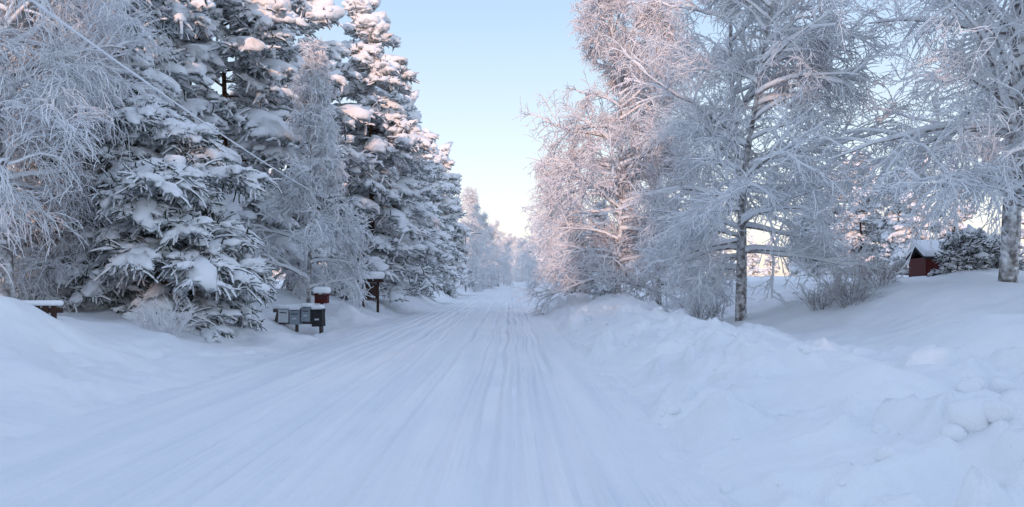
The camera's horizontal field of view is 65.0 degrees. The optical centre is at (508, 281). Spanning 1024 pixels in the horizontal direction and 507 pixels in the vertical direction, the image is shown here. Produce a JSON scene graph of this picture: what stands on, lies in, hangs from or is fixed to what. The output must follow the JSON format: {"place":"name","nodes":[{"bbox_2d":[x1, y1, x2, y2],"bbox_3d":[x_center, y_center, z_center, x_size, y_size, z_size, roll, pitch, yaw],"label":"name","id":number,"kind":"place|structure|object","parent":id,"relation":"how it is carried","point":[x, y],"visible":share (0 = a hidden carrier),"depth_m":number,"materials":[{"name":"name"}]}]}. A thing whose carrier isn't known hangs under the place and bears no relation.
{"place":"outdoors","nodes":[
{"label":"outdoors","id":0,"kind":"place"},
{"bbox_2d":[0,283,746,506],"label":"snowy road","id":1,"kind":"structure","parent":0,"point":[388,412],"depth_m":8.85,"materials":[{"name":"white snow"}]},
{"bbox_2d":[0,269,1023,506],"bbox_3d":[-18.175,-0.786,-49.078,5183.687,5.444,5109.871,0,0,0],"label":"snow ground","id":2,"kind":"structure","parent":0,"point":[954,328],"depth_m":11.42,"materials":[{"name":"white snow"}]},
{"bbox_2d":[22,300,63,318],"bbox_3d":[-9.752,0.704,14.959,2.800,0.690,0.150,0,0,-4],"label":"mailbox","id":3,"kind":"object","parent":2,"relation":"on","point":[53,310],"visible":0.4,"depth_m":15.00,"materials":[{"name":"brown wood"}]},
{"bbox_2d":[0,0,179,311],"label":"weeping birch","id":4,"kind":"object","parent":2,"relation":"on","point":[44,294],"visible":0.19,"depth_m":19.22,"materials":[{"name":"white plant"}]},
{"bbox_2d":[0,0,183,297],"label":"weeping birch","id":5,"kind":"object","parent":2,"relation":"on","point":[57,102],"visible":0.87,"depth_m":17.05,"materials":[{"name":"white plant"}]},
{"bbox_2d":[0,85,237,303],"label":"snow bent tree","id":6,"kind":"object","parent":2,"relation":"on","point":[171,113],"visible":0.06,"depth_m":20.68,"materials":[{"name":"white snow"}]},
{"bbox_2d":[0,0,241,286],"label":"pine tree","id":7,"kind":"object","parent":2,"relation":"on","point":[190,18],"visible":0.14,"depth_m":25.77,"materials":[{"name":"white plant"}]},
{"bbox_2d":[33,96,281,342],"bbox_3d":[-8.506,-1.043,20.579,5.747,7.172,5.220,0,0,31],"label":"snow bent tree","id":8,"kind":"object","parent":2,"relation":"on","point":[198,247],"visible":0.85,"depth_m":19.47,"materials":[{"name":"white snow"}]},
{"bbox_2d":[128,294,213,337],"bbox_3d":[-7.402,0.739,17.380,1.922,1.012,1.446,0,0,0],"label":"frosted shrub","id":9,"kind":"object","parent":2,"relation":"on","point":[162,328],"visible":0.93,"depth_m":17.39,"materials":[{"name":"white plant"}]},
{"bbox_2d":[115,0,243,141],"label":"pine tree","id":10,"kind":"object","parent":2,"relation":"on","point":[210,35],"depth_m":39.30,"materials":[{"name":"green plant"}]},
{"bbox_2d":[119,0,347,279],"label":"pine tree","id":11,"kind":"object","parent":2,"relation":"on","point":[256,107],"visible":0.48,"depth_m":31.48,"materials":[{"name":"white plant"}]},
{"bbox_2d":[272,304,322,333],"bbox_3d":[-6.985,1.384,26.608,1.931,1.241,0.360,0,0,8],"label":"mailbox rack","id":12,"kind":"object","parent":2,"relation":"on","point":[275,307],"visible":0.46,"depth_m":26.55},
{"bbox_2d":[278,304,290,322],"bbox_3d":[-7.359,1.064,26.436,0.380,0.590,0.354,2,0,8],"label":"mailbox","id":13,"kind":"object","parent":12,"relation":"on","point":[283,313],"visible":0.94,"depth_m":26.29,"materials":[{"name":"grey metal"}]},
{"bbox_2d":[289,307,302,324],"bbox_3d":[-6.977,1.129,26.383,0.380,0.580,0.354,-1,0,8],"label":"mailbox","id":14,"kind":"object","parent":12,"relation":"on","point":[295,315],"visible":0.85,"depth_m":26.23,"materials":[{"name":"grey metal"}]},
{"bbox_2d":[301,303,314,321],"bbox_3d":[-6.581,1.019,26.325,0.340,0.600,0.374,3,1,14],"label":"mailbox","id":15,"kind":"object","parent":12,"relation":"on","point":[306,309],"visible":0.91,"depth_m":26.17,"materials":[{"name":"grey metal"}]},
{"bbox_2d":[310,304,325,326],"bbox_3d":[-6.230,1.124,26.297,0.400,0.710,0.394,-2,0,5],"label":"mailbox","id":16,"kind":"object","parent":12,"relation":"on","point":[317,315],"visible":1,"depth_m":26.13,"materials":[{"name":"black metal"}]},
{"bbox_2d":[227,0,383,294],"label":"pine tree","id":17,"kind":"object","parent":2,"relation":"on","point":[318,14],"visible":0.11,"depth_m":39.33,"materials":[{"name":"white plant"}]},
{"bbox_2d":[242,34,380,311],"bbox_3d":[-7.882,-3.692,29.974,6.175,10.775,6.433,0,0,20],"label":"young birch","id":18,"kind":"object","parent":2,"relation":"on","point":[334,232],"visible":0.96,"depth_m":29.60,"materials":[{"name":"white plant"}]},
{"bbox_2d":[313,287,330,331],"bbox_3d":[-6.251,1.044,26.909,0.560,1.710,0.460,0,0,0],"label":"red mailbox","id":19,"kind":"object","parent":2,"relation":"on","point":[321,299],"visible":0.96,"depth_m":26.74,"materials":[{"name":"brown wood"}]},
{"bbox_2d":[357,271,384,311],"bbox_3d":[-6.522,0.723,38.000,1.200,2.360,0.800,0,0,-32],"label":"notice board","id":20,"kind":"object","parent":2,"relation":"on","point":[377,279],"visible":0.57,"depth_m":37.94,"materials":[{"name":"brown wood"}]},
{"bbox_2d":[311,0,442,302],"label":"spruce tree","id":21,"kind":"object","parent":2,"relation":"on","point":[395,137],"visible":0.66,"depth_m":42.28,"materials":[{"name":"white wood"}]},
{"bbox_2d":[380,278,420,296],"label":"snowy hedge","id":22,"kind":"object","parent":2,"relation":"on","point":[410,283],"visible":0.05,"depth_m":49.79,"materials":[{"name":"white snow"}]},
{"bbox_2d":[368,69,445,297],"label":"spruce tree","id":23,"kind":"object","parent":2,"relation":"on","point":[433,244],"visible":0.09,"depth_m":51.25,"materials":[{"name":"white wood"}]},
{"bbox_2d":[379,89,460,300],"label":"spruce tree","id":24,"kind":"object","parent":2,"relation":"on","point":[430,194],"visible":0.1,"depth_m":59.95,"materials":[{"name":"green wood"}]},
{"bbox_2d":[422,127,468,297],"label":"spruce tree","id":25,"kind":"object","parent":2,"relation":"on","point":[451,209],"visible":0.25,"depth_m":79.49,"materials":[{"name":"white wood"}]},
{"bbox_2d":[438,141,478,289],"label":"spruce tree","id":26,"kind":"object","parent":2,"relation":"on","point":[457,229],"visible":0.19,"depth_m":94.06,"materials":[{"name":"green wood"}]},
{"bbox_2d":[465,232,481,291],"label":"street lamp","id":27,"kind":"object","parent":2,"relation":"on","point":[465,254],"visible":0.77,"depth_m":111.93,"materials":[{"name":"metal"}]},
{"bbox_2d":[16,131,1023,291],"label":"distant forest","id":28,"kind":"object","parent":2,"relation":"on","point":[489,261],"visible":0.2,"depth_m":119.42,"materials":[{"name":"white wood"}]},
{"bbox_2d":[560,207,600,295],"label":"spruce tree","id":29,"kind":"object","parent":2,"relation":"on","point":[589,288],"visible":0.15,"depth_m":49.82,"materials":[{"name":"grey plant"}]},
{"bbox_2d":[585,198,630,295],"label":"spruce tree","id":30,"kind":"object","parent":2,"relation":"on","point":[598,219],"visible":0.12,"depth_m":53.69,"materials":[{"name":"white wood"}]},
{"bbox_2d":[507,0,736,315],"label":"birch tree","id":31,"kind":"object","parent":2,"relation":"on","point":[606,8],"visible":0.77,"depth_m":39.72,"materials":[{"name":"white plant"}]},
{"bbox_2d":[546,0,746,305],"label":"birch tree","id":32,"kind":"object","parent":2,"relation":"on","point":[630,287],"visible":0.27,"depth_m":41.47,"materials":[{"name":"white plant"}]},
{"bbox_2d":[687,299,731,318],"bbox_3d":[7.694,1.071,31.032,1.907,0.995,1.449,0,0,17],"label":"frosted shrub","id":33,"kind":"object","parent":2,"relation":"on","point":[698,311],"visible":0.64,"depth_m":30.90,"materials":[{"name":"white plant"}]},
{"bbox_2d":[570,0,933,321],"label":"birch tree","id":34,"kind":"object","parent":2,"relation":"on","point":[816,47],"visible":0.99,"depth_m":26.04,"materials":[{"name":"white plant"}]},
{"bbox_2d":[562,304,1023,506],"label":"snow chunks","id":35,"kind":"object","parent":2,"relation":"on","point":[978,413],"visible":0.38,"depth_m":5.99,"materials":[{"name":"white snow"}]},
{"bbox_2d":[786,179,842,275],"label":"spruce tree","id":36,"kind":"object","parent":2,"relation":"on","point":[808,264],"visible":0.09,"depth_m":61.72,"materials":[{"name":"white wood"}]},
{"bbox_2d":[785,280,843,310],"bbox_3d":[9.705,0.428,25.006,1.770,1.058,1.836,0,0,0],"label":"frosted shrub","id":37,"kind":"object","parent":2,"relation":"on","point":[811,302],"visible":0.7,"depth_m":24.99,"materials":[{"name":"white plant"}]},
{"bbox_2d":[821,172,865,274],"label":"pine tree","id":38,"kind":"object","parent":2,"relation":"on","point":[856,228],"visible":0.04,"depth_m":91.14,"materials":[{"name":"white plant"}]},
{"bbox_2d":[809,252,893,307],"bbox_3d":[10.210,-0.029,23.989,2.220,1.664,2.358,0,0,0],"label":"frosted shrub","id":39,"kind":"object","parent":2,"relation":"on","point":[839,288],"visible":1,"depth_m":23.81,"materials":[{"name":"white plant"}]},
{"bbox_2d":[829,150,894,275],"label":"pine tree","id":40,"kind":"object","parent":2,"relation":"on","point":[864,217],"visible":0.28,"depth_m":76.86,"materials":[{"name":"white plant"}]},
{"bbox_2d":[848,249,910,287],"bbox_3d":[12.399,-0.419,26.892,1.923,1.351,2.145,0,0,26],"label":"frosted shrub","id":41,"kind":"object","parent":2,"relation":"on","point":[895,269],"visible":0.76,"depth_m":26.80,"materials":[{"name":"white plant"}]},
{"bbox_2d":[770,0,1023,282],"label":"birch tree","id":42,"kind":"object","parent":2,"relation":"on","point":[1002,174],"visible":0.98,"depth_m":21.10,"materials":[{"name":"white plant"}]},
{"bbox_2d":[905,240,944,276],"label":"red shed","id":43,"kind":"structure","parent":2,"relation":"on","point":[921,263],"depth_m":31.62,"materials":[{"name":"paint"}]},
{"bbox_2d":[926,224,996,276],"bbox_3d":[15.887,-0.680,28.145,2.372,2.653,2.706,0,0,0],"label":"snowy hedge","id":44,"kind":"object","parent":2,"relation":"on","point":[966,250],"visible":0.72,"depth_m":27.51,"materials":[{"name":"white snow"}]},
{"bbox_2d":[979,227,1023,270],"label":"snowy hedge","id":45,"kind":"object","parent":2,"relation":"on","point":[996,252],"visible":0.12,"depth_m":27.99,"materials":[{"name":"white snow"}]},
{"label":"utility pole","id":46,"kind":"object","parent":2,"relation":"on","visible":0},
{"bbox_2d":[30,0,387,224],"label":"overhead wire","id":47,"kind":"object","parent":46,"relation":"attached to","point":[87,40],"visible":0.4,"depth_m":15.56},
{"bbox_2d":[9,0,1023,277],"label":"sky","id":48,"kind":"structure","parent":0,"point":[476,61],"materials":[{"name":"blue"}]}
]}

